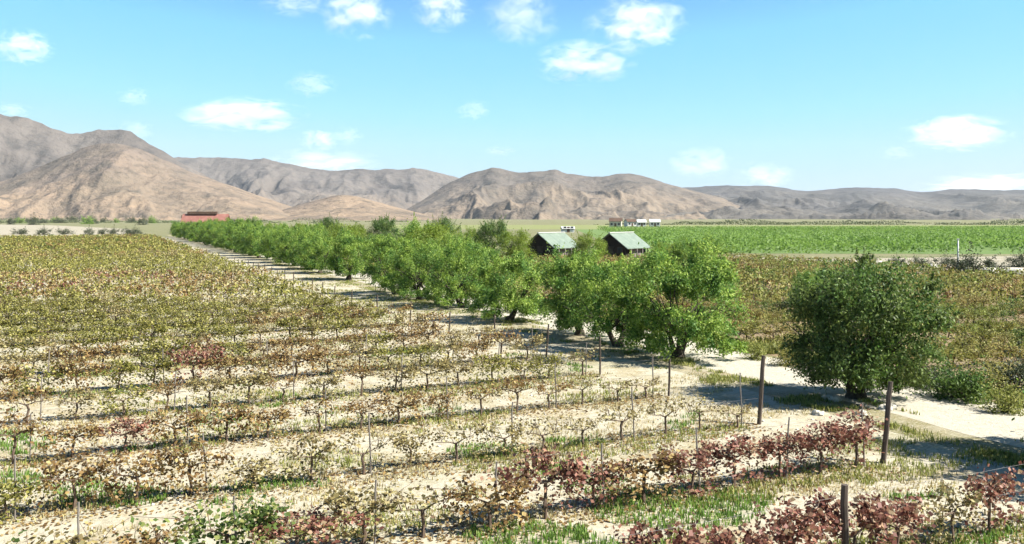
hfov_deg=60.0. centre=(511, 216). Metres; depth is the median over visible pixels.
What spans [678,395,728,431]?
grapevine
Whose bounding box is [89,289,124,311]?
grapevine
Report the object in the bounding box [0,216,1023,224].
brush
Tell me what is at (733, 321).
grapevine
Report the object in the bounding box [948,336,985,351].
grapevine
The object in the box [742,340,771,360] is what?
shrub
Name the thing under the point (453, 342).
grapevine
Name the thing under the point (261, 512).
grapevine
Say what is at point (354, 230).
orchard tree
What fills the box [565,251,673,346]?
roadside tree
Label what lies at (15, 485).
vine stake
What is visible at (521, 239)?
orchard tree
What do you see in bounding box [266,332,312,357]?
grapevine
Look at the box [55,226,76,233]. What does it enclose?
shrub
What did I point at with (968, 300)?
grapevine
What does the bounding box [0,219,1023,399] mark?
ground
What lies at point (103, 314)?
grapevine
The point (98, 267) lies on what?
distant vines
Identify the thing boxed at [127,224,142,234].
shrub
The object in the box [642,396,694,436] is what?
grapevine
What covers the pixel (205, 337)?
grapevine
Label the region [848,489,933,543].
grapevine
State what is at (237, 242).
roadside tree
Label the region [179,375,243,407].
grapevine
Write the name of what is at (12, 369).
grapevine
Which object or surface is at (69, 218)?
tree
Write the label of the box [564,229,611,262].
orchard tree
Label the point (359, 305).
grapevine
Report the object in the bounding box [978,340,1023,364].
grapevine
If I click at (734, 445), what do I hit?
grapevine
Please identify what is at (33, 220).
tree
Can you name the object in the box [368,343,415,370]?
grapevine
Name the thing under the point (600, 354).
wooden post
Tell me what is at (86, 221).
tree
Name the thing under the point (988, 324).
grapevine
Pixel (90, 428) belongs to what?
grapevine
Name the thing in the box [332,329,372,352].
grapevine
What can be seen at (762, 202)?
hill
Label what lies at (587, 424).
grapevine
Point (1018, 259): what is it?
shrub
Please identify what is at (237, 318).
grapevine
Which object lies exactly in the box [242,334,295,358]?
grapevine
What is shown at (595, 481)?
grapevine
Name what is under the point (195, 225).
roadside tree
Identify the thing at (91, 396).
grapevine
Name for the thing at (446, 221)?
orchard tree
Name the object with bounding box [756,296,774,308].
grapevine
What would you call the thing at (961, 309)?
grapevine
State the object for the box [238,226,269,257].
roadside tree
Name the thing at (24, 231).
shrub
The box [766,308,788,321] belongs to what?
grapevine
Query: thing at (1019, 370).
shrub
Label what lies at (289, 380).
grapevine
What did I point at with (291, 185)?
hill
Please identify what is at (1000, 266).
shrub
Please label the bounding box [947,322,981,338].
grapevine
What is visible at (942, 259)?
shrub
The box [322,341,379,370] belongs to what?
grapevine
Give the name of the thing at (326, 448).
grapevine
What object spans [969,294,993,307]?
grapevine
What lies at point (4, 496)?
grapevine
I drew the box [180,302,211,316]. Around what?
grapevine
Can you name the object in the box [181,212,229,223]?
barn
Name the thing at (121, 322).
grapevine
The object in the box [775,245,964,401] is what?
roadside tree
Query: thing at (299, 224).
orchard tree
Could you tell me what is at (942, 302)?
grapevine
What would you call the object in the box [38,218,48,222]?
tree
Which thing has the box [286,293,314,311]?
grapevine
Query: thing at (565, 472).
grapevine
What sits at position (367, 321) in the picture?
grapevine
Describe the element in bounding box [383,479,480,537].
grapevine
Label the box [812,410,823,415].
stone
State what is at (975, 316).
grapevine
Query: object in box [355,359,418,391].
grapevine
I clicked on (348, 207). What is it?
hill
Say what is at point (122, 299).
grapevine
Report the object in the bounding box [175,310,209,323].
grapevine
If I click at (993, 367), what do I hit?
grapevine
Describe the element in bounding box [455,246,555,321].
roadside tree
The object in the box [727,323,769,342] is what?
grapevine
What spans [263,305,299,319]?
grapevine
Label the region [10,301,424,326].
trellis wire
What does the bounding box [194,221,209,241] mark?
roadside tree
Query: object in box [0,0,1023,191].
sky
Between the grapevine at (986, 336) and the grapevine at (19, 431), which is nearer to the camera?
the grapevine at (19, 431)
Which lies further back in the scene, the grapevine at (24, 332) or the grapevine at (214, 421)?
the grapevine at (24, 332)
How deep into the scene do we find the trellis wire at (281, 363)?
29.33 m
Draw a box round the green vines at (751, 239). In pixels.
[597,225,1023,252]
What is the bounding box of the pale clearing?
[0,225,135,236]
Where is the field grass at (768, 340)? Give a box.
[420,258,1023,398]
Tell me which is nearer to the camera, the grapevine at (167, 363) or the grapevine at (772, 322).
the grapevine at (167, 363)
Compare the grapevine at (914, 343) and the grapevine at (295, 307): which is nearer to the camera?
the grapevine at (914, 343)
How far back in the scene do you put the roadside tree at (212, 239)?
173.88 m
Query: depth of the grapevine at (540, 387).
28.55 m
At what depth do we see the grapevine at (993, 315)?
50.25 m
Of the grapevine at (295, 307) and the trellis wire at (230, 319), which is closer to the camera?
the trellis wire at (230, 319)
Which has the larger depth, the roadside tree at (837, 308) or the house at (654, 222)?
the house at (654, 222)
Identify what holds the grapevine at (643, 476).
on the vineyard soil at (622, 369)
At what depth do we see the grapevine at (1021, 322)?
46.78 m
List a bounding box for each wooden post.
[545,324,548,357]
[599,336,600,374]
[668,359,670,395]
[757,355,765,424]
[840,484,848,543]
[880,381,892,463]
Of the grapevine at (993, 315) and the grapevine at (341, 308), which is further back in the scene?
the grapevine at (341, 308)
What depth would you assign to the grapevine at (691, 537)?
14.26 m
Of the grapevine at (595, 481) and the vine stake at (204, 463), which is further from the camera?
the vine stake at (204, 463)
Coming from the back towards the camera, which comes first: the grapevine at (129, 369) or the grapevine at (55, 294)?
the grapevine at (55, 294)
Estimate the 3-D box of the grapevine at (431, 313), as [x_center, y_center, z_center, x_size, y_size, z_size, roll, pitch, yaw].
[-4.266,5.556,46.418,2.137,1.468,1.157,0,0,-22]
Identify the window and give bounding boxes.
[545,246,550,252]
[617,247,622,252]
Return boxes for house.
[560,226,574,231]
[609,218,622,226]
[623,219,636,226]
[636,220,646,226]
[649,219,660,226]
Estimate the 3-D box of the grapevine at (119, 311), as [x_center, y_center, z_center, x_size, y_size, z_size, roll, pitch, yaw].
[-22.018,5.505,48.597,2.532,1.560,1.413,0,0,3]
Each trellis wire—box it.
[0,341,598,400]
[0,412,881,543]
[1,358,667,434]
[2,381,756,482]
[3,328,539,376]
[7,308,463,342]
[7,317,498,357]
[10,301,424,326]
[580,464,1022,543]
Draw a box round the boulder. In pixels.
[1004,267,1022,274]
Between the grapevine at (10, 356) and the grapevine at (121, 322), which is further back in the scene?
the grapevine at (121, 322)
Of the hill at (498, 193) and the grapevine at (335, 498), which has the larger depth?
the hill at (498, 193)
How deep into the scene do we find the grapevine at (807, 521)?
15.08 m
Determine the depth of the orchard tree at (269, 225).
173.46 m
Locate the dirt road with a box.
[197,241,1023,447]
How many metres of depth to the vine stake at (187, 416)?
23.91 m
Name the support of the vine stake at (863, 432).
on the vineyard soil at (622, 369)
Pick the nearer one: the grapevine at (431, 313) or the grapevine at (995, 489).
the grapevine at (995, 489)
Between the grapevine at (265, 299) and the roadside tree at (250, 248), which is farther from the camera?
the roadside tree at (250, 248)
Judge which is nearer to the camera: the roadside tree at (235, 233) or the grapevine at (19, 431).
the grapevine at (19, 431)
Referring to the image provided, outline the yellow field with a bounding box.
[392,225,1023,228]
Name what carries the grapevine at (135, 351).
on the vineyard soil at (622, 369)
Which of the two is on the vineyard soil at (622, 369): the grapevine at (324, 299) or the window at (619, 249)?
the grapevine at (324, 299)
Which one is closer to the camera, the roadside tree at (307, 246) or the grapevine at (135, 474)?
the grapevine at (135, 474)
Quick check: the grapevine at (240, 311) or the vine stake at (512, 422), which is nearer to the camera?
the vine stake at (512, 422)
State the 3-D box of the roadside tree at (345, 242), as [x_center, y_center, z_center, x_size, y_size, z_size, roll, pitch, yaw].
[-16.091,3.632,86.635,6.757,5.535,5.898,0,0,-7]
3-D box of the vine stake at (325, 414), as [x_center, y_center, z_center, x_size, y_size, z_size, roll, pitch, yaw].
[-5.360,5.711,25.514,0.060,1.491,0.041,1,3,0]
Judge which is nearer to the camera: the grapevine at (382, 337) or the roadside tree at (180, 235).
the grapevine at (382, 337)
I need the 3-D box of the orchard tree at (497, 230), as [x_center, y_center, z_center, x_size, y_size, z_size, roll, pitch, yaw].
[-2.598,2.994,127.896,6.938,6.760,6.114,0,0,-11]
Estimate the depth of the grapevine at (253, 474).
20.02 m
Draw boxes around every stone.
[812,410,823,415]
[821,394,841,401]
[878,403,897,410]
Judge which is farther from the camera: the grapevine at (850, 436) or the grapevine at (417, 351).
the grapevine at (417, 351)
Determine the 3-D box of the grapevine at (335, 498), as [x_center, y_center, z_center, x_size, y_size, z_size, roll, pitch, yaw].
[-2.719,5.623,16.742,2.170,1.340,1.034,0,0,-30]
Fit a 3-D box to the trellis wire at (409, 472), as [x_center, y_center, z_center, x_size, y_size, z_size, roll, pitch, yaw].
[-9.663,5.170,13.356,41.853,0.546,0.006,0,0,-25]
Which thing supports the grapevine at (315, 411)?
on the vineyard soil at (622, 369)
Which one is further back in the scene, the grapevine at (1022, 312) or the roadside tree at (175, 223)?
the roadside tree at (175, 223)
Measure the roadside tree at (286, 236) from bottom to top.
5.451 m
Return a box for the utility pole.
[957,239,959,262]
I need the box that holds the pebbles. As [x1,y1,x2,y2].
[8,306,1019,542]
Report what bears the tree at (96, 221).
on the ground at (160, 229)
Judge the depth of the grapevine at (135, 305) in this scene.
52.79 m
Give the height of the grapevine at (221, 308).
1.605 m
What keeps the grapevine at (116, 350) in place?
on the vineyard soil at (622, 369)
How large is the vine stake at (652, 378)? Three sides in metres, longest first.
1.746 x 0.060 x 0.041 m
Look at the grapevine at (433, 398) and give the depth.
27.09 m
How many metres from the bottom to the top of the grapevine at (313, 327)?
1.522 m
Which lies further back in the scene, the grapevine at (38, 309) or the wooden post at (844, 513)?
the grapevine at (38, 309)
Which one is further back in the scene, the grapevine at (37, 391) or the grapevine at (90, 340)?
the grapevine at (90, 340)
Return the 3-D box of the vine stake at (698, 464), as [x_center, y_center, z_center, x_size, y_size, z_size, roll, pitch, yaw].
[4.179,5.623,19.897,0.059,1.759,0.040,-2,-3,0]
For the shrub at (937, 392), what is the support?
on the dirt road
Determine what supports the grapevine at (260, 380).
on the vineyard soil at (622, 369)
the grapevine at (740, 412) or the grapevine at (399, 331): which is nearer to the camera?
the grapevine at (740, 412)
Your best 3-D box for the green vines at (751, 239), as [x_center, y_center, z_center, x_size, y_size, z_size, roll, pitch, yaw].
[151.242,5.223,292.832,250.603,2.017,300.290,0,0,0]
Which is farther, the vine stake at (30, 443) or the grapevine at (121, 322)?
the grapevine at (121, 322)
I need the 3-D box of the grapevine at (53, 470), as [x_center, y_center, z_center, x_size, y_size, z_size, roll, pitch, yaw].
[-9.219,5.618,18.886,1.970,1.328,1.190,0,0,-30]
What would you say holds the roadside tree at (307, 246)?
on the verge
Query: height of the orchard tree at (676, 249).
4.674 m
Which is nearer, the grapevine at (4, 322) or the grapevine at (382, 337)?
the grapevine at (382, 337)
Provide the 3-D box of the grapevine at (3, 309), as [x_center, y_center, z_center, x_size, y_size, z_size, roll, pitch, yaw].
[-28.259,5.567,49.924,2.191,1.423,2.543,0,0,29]
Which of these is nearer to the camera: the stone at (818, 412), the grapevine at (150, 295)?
the stone at (818, 412)
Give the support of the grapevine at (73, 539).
on the vineyard soil at (622, 369)
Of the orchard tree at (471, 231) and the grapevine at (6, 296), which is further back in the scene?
the orchard tree at (471, 231)
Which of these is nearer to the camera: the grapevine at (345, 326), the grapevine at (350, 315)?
the grapevine at (345, 326)
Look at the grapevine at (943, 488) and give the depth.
16.68 m
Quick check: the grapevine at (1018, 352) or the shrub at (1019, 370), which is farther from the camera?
the grapevine at (1018, 352)
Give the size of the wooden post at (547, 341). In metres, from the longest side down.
1.694 x 0.086 x 0.079 m
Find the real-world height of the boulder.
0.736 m
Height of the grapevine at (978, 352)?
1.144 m
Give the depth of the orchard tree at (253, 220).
183.47 m
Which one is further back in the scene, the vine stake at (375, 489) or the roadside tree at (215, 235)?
the roadside tree at (215, 235)
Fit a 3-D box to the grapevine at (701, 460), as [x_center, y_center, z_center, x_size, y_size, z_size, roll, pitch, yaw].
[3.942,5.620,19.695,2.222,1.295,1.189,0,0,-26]
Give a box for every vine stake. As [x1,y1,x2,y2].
[14,456,15,518]
[29,413,31,461]
[39,374,42,423]
[48,350,49,388]
[77,502,79,542]
[173,371,176,409]
[186,395,187,443]
[202,433,207,493]
[233,495,236,535]
[293,361,293,398]
[325,389,326,430]
[368,412,370,473]
[374,480,376,543]
[400,353,402,390]
[446,377,447,417]
[495,462,497,522]
[511,402,512,451]
[554,362,556,406]
[585,342,586,374]
[601,443,604,507]
[631,386,634,439]
[652,356,653,396]
[696,427,700,490]
[739,373,741,423]
[785,417,789,478]
[861,403,864,465]
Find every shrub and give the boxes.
[10,226,27,233]
[35,224,52,234]
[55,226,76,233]
[84,224,94,234]
[97,226,109,233]
[108,225,120,234]
[119,228,133,233]
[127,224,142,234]
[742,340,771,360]
[765,345,797,367]
[885,253,907,266]
[907,253,931,266]
[908,351,946,391]
[915,352,985,399]
[929,252,956,268]
[938,355,1001,405]
[942,241,1000,276]
[964,362,1012,398]
[975,378,1023,416]
[985,260,1009,269]
[985,341,1023,392]
[1004,247,1023,266]
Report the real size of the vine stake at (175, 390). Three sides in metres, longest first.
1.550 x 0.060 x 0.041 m
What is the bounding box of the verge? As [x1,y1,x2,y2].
[167,235,1023,465]
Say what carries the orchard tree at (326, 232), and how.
on the ground at (160, 229)
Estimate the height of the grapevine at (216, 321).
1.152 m
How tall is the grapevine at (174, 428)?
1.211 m
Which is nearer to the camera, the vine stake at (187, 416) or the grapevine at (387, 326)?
the vine stake at (187, 416)
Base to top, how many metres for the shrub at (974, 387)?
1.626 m
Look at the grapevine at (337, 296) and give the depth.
58.31 m
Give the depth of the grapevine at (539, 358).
33.82 m
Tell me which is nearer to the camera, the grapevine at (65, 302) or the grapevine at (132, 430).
the grapevine at (132, 430)
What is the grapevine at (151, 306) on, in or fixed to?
on the vineyard soil at (622, 369)
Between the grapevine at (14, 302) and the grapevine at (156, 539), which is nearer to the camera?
the grapevine at (156, 539)
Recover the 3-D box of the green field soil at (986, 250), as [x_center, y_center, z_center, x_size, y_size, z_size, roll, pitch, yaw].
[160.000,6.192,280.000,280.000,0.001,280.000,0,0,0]
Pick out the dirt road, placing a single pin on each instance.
(968, 418)
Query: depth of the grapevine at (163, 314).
49.37 m
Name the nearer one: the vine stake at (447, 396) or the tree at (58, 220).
the vine stake at (447, 396)
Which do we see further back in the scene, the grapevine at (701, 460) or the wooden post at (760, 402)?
the wooden post at (760, 402)
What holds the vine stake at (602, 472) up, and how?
on the vineyard soil at (622, 369)
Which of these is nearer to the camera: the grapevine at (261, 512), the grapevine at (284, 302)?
the grapevine at (261, 512)
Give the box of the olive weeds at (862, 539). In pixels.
[0,277,1023,543]
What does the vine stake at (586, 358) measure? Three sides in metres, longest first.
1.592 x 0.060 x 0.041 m
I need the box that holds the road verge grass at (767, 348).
[348,266,1023,406]
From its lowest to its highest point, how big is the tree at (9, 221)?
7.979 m
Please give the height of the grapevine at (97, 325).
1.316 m
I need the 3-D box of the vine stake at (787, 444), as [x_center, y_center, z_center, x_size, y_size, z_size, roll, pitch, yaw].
[6.490,5.617,20.912,0.060,1.778,0.042,3,2,0]
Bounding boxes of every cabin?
[523,232,577,259]
[592,232,650,259]
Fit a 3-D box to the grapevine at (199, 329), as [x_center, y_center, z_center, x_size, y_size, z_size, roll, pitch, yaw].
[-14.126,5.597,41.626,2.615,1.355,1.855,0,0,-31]
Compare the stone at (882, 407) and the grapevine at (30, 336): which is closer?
the stone at (882, 407)
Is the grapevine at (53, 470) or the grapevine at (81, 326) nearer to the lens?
the grapevine at (53, 470)
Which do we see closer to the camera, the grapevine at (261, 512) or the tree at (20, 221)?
the grapevine at (261, 512)
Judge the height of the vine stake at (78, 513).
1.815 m
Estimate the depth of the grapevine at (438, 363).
31.61 m
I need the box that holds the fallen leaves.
[0,304,1023,543]
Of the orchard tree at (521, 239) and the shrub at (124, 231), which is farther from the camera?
the shrub at (124, 231)
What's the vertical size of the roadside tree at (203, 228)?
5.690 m
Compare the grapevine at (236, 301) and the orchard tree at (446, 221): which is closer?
the grapevine at (236, 301)
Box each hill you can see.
[0,114,218,181]
[0,143,290,220]
[175,157,458,208]
[273,195,447,220]
[406,168,739,219]
[663,185,1023,219]
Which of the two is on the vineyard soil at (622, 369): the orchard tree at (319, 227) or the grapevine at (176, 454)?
the grapevine at (176, 454)
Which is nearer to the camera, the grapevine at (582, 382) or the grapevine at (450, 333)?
the grapevine at (582, 382)
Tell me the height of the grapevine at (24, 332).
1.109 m
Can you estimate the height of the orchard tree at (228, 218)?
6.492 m
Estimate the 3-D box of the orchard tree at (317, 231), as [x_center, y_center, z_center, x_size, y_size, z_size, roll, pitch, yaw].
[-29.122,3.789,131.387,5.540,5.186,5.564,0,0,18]
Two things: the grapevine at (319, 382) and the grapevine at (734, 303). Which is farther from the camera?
the grapevine at (734, 303)
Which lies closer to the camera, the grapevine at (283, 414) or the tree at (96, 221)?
the grapevine at (283, 414)
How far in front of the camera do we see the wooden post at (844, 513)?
15.44 m
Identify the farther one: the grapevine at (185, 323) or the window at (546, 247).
the window at (546, 247)
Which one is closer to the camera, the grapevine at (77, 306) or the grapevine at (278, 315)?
the grapevine at (278, 315)
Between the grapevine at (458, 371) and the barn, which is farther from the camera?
the barn
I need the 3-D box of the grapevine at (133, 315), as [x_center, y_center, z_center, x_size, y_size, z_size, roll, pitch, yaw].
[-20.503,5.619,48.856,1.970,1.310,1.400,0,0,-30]
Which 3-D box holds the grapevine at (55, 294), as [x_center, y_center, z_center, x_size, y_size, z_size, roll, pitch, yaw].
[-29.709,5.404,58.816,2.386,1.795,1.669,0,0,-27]
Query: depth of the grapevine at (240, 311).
51.10 m
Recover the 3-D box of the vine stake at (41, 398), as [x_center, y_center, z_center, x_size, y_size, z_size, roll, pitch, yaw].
[-14.085,5.615,26.517,0.059,1.781,0.040,2,0,0]
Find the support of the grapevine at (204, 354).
on the vineyard soil at (622, 369)
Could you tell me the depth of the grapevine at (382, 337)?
40.23 m
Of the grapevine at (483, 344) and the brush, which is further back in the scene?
the brush
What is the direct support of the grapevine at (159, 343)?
on the vineyard soil at (622, 369)
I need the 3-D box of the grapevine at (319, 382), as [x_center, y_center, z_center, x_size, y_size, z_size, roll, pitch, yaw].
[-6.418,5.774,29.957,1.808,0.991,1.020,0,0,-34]
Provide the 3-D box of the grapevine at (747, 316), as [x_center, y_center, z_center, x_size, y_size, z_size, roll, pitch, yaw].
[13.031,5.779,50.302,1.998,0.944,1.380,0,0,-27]
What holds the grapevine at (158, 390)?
on the vineyard soil at (622, 369)
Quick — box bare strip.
[832,256,1023,272]
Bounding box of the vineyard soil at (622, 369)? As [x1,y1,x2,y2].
[0,237,1023,543]
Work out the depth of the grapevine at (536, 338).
38.42 m
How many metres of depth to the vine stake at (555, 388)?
28.70 m
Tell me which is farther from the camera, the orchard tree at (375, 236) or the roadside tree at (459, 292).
the orchard tree at (375, 236)
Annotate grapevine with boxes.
[0,292,15,308]
[0,295,39,316]
[0,303,35,322]
[0,317,32,334]
[0,325,45,344]
[0,332,32,357]
[0,332,49,358]
[0,348,23,377]
[0,358,31,398]
[0,383,62,424]
[0,405,47,464]
[0,472,64,523]
[4,295,33,309]
[5,511,138,543]
[6,362,79,395]
[10,347,56,374]
[11,306,57,331]
[16,321,69,343]
[17,306,48,323]
[21,295,58,315]
[24,417,110,461]
[25,331,101,355]
[26,449,128,515]
[31,386,101,419]
[34,301,75,323]
[42,308,99,331]
[43,283,83,306]
[45,297,81,314]
[45,341,113,371]
[49,352,125,393]
[54,319,94,340]
[58,295,103,313]
[61,327,113,354]
[65,302,102,321]
[68,308,112,328]
[71,339,129,368]
[78,414,154,453]
[78,511,203,543]
[81,444,176,511]
[83,319,126,340]
[86,321,148,353]
[87,357,142,389]
[88,301,122,319]
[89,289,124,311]
[94,384,159,415]
[96,304,131,327]
[107,311,148,336]
[111,293,143,309]
[114,350,180,385]
[115,302,145,318]
[115,338,181,365]
[116,493,297,543]
[117,318,173,348]
[123,307,156,325]
[128,405,209,446]
[134,293,168,310]
[135,314,192,335]
[136,374,198,410]
[140,300,179,315]
[143,334,201,366]
[148,307,189,324]
[153,316,204,334]
[155,294,184,309]
[155,435,255,495]
[156,327,214,348]
[158,296,196,316]
[160,339,232,385]
[171,293,201,307]
[173,396,254,440]
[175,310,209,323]
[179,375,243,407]
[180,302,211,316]
[183,322,236,347]
[185,331,237,363]
[193,352,261,380]
[195,316,228,334]
[197,302,233,324]
[203,299,232,315]
[210,334,251,359]
[212,312,250,332]
[212,365,279,403]
[212,448,297,492]
[217,324,257,345]
[218,306,253,322]
[229,296,250,313]
[229,400,299,440]
[233,301,276,320]
[239,310,282,331]
[241,350,305,377]
[242,295,278,313]
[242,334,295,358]
[243,323,280,343]
[247,505,383,543]
[253,297,293,312]
[253,344,327,377]
[255,373,306,401]
[259,430,339,481]
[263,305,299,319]
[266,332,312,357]
[269,314,320,342]
[270,311,305,331]
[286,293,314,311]
[286,305,323,329]
[289,300,314,319]
[289,314,335,342]
[294,370,350,398]
[294,397,360,431]
[298,294,339,317]
[301,334,338,355]
[304,316,359,339]
[306,345,355,374]
[308,482,427,543]
[310,302,350,329]
[316,303,356,318]
[319,302,369,327]
[321,293,353,308]
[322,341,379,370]
[329,393,389,428]
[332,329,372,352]
[332,354,387,395]
[335,426,411,474]
[341,330,398,351]
[346,296,376,317]
[346,307,388,325]
[350,317,391,338]
[353,387,430,423]
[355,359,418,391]
[366,321,399,335]
[368,302,413,322]
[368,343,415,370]
[374,420,445,472]
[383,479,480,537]
[384,355,454,389]
[387,324,425,349]
[389,309,443,335]
[402,318,455,347]
[403,344,447,366]
[410,386,465,420]
[411,468,543,530]
[412,309,448,334]
[414,335,468,364]
[429,422,494,462]
[432,327,472,347]
[433,360,485,385]
[448,324,494,345]
[455,336,494,362]
[458,382,508,414]
[462,417,532,461]
[466,349,521,383]
[474,326,520,357]
[478,442,591,521]
[491,368,537,411]
[492,331,545,358]
[503,356,554,380]
[514,412,577,449]
[524,350,568,379]
[528,377,578,407]
[556,455,639,509]
[558,413,607,444]
[563,375,605,403]
[568,348,604,375]
[589,378,636,401]
[590,443,689,506]
[595,399,649,440]
[611,375,666,398]
[612,512,751,543]
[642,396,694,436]
[646,440,726,497]
[667,299,686,312]
[669,302,694,310]
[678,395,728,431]
[694,430,788,486]
[696,514,804,543]
[704,300,721,308]
[705,402,755,427]
[716,305,738,316]
[723,318,742,333]
[724,312,751,325]
[726,299,742,309]
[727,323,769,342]
[734,302,760,316]
[739,298,759,309]
[740,317,768,333]
[741,306,770,322]
[747,426,812,479]
[748,299,773,313]
[748,487,835,543]
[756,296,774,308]
[759,320,794,341]
[763,318,787,330]
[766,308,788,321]
[770,333,800,353]
[771,299,787,311]
[775,324,810,336]
[786,313,812,328]
[788,416,845,473]
[803,487,935,543]
[820,403,889,468]
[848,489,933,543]
[902,338,930,351]
[906,477,985,543]
[915,344,952,369]
[920,325,948,339]
[927,335,955,349]
[928,297,949,310]
[932,346,974,369]
[933,300,957,314]
[938,324,972,339]
[944,296,963,308]
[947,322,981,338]
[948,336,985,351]
[950,310,975,325]
[951,305,970,316]
[951,329,999,346]
[957,295,986,308]
[959,307,987,323]
[959,464,1023,533]
[962,339,1002,364]
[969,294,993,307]
[969,304,989,317]
[972,310,1003,323]
[973,316,1007,336]
[976,360,1015,386]
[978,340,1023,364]
[986,320,1018,332]
[989,303,1010,313]
[992,330,1015,347]
[996,301,1023,312]
[997,309,1020,322]
[1009,325,1023,343]
[1010,308,1023,321]
[1012,298,1023,309]
[1013,346,1023,361]
[1016,317,1023,330]
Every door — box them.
[537,246,542,256]
[608,246,613,258]
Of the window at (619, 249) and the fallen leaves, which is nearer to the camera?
the fallen leaves
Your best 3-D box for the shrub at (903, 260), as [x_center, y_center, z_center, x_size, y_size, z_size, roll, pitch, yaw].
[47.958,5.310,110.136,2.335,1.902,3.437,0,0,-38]
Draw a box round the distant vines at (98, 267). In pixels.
[0,233,1023,543]
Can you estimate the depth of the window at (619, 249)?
122.97 m
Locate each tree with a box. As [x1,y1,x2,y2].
[6,214,17,224]
[14,217,24,222]
[26,214,40,224]
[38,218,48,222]
[51,217,68,222]
[64,213,78,222]
[80,215,95,223]
[85,216,98,223]
[125,216,135,222]
[136,215,147,224]
[148,215,155,222]
[169,221,185,233]
[172,221,185,238]
[179,220,193,237]
[179,222,188,239]
[184,218,206,242]
[186,219,209,237]
[192,227,204,242]
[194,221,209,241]
[200,220,226,242]
[203,223,227,244]
[204,221,230,245]
[211,226,231,248]
[216,224,240,250]
[217,224,238,250]
[220,217,235,225]
[230,221,263,249]
[230,221,265,255]
[233,216,262,227]
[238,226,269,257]
[251,226,292,262]
[252,227,283,258]
[260,221,280,230]
[270,225,315,265]
[274,221,299,243]
[281,223,332,265]
[290,222,310,229]
[294,233,340,272]
[298,222,330,233]
[312,225,323,234]
[312,226,379,279]
[315,212,339,231]
[321,227,338,254]
[323,220,365,261]
[348,222,371,241]
[355,231,428,294]
[360,232,381,262]
[360,233,389,264]
[363,213,398,240]
[384,214,443,271]
[385,237,458,299]
[407,229,508,307]
[409,219,465,272]
[426,211,461,234]
[432,230,474,276]
[453,225,482,245]
[454,242,501,285]
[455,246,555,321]
[471,216,511,253]
[491,227,536,258]
[527,241,638,335]
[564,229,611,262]
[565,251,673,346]
[600,234,754,359]
[644,240,679,271]
[666,234,715,273]
[686,230,736,268]
[696,268,740,302]
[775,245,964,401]
[786,261,833,309]
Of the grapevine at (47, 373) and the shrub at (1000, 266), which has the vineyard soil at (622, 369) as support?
the grapevine at (47, 373)
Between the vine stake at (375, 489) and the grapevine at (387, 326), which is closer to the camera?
the vine stake at (375, 489)
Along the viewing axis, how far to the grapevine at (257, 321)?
47.00 m
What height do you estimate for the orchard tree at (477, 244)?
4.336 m
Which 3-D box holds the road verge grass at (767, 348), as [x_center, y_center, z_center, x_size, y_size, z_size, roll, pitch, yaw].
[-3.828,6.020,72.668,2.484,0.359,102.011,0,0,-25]
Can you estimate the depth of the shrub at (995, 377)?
30.60 m
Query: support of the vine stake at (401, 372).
on the vineyard soil at (622, 369)
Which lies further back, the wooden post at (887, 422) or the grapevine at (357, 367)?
the grapevine at (357, 367)
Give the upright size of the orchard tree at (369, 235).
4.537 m
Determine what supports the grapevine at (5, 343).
on the vineyard soil at (622, 369)
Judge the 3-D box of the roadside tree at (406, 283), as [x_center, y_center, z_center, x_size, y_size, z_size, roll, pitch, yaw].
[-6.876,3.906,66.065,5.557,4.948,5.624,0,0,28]
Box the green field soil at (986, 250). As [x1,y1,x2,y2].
[576,229,1023,253]
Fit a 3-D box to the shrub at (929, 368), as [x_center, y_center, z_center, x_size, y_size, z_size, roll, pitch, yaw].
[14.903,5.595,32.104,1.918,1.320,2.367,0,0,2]

